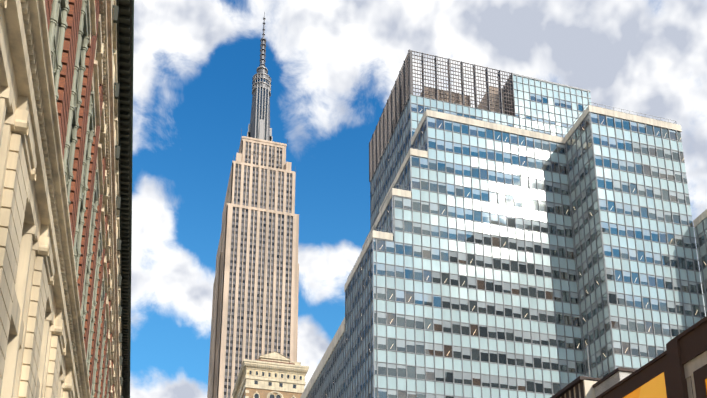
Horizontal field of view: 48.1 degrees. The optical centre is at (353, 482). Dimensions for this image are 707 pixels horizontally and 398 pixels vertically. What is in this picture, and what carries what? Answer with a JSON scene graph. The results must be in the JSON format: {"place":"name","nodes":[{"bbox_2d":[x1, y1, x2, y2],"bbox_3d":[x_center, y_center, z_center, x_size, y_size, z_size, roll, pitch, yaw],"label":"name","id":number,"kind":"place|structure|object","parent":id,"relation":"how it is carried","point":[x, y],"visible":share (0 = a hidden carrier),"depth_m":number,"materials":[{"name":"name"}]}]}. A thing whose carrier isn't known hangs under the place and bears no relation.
{"place":"outdoors","nodes":[
{"label":"outdoors","id":0,"kind":"place"},
{"bbox_2d":[0,0,133,397],"bbox_3d":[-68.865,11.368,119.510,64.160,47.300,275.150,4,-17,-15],"label":"building","id":1,"kind":"structure","parent":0,"point":[66,110],"depth_m":34.48,"materials":[{"name":"beige stone"}]},
{"bbox_2d":[207,12,298,397],"bbox_3d":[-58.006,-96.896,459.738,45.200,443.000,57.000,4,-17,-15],"label":"skyscraper","id":2,"kind":"structure","parent":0,"point":[255,300],"depth_m":440.62,"materials":[{"name":"stone"}]},
{"bbox_2d":[232,351,308,397],"bbox_3d":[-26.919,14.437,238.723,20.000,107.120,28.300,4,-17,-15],"label":"ornate tower","id":3,"kind":"structure","parent":0,"point":[275,374],"depth_m":238.82,"materials":[{"name":"beige stone"}]},
{"bbox_2d":[130,0,706,397],"label":"sky","id":4,"kind":"structure","parent":0,"point":[333,66],"materials":[{"name":"blue"}]},
{"bbox_2d":[300,73,706,397],"bbox_3d":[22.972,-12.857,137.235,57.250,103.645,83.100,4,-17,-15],"label":"glass tower","id":5,"kind":"structure","parent":0,"point":[538,242],"depth_m":112.41,"materials":[{"name":"blue glass"}]},
{"bbox_2d":[369,49,515,181],"bbox_3d":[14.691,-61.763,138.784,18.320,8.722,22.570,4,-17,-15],"label":"roof screen","id":6,"kind":"object","parent":5,"relation":"on","point":[403,87],"visible":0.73,"depth_m":130.01,"materials":[{"name":"brown"}]},
{"bbox_2d":[550,316,706,397],"bbox_3d":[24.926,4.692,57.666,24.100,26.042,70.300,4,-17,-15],"label":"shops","id":7,"kind":"structure","parent":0,"point":[677,368],"depth_m":43.52,"materials":[{"name":"brown metal"}]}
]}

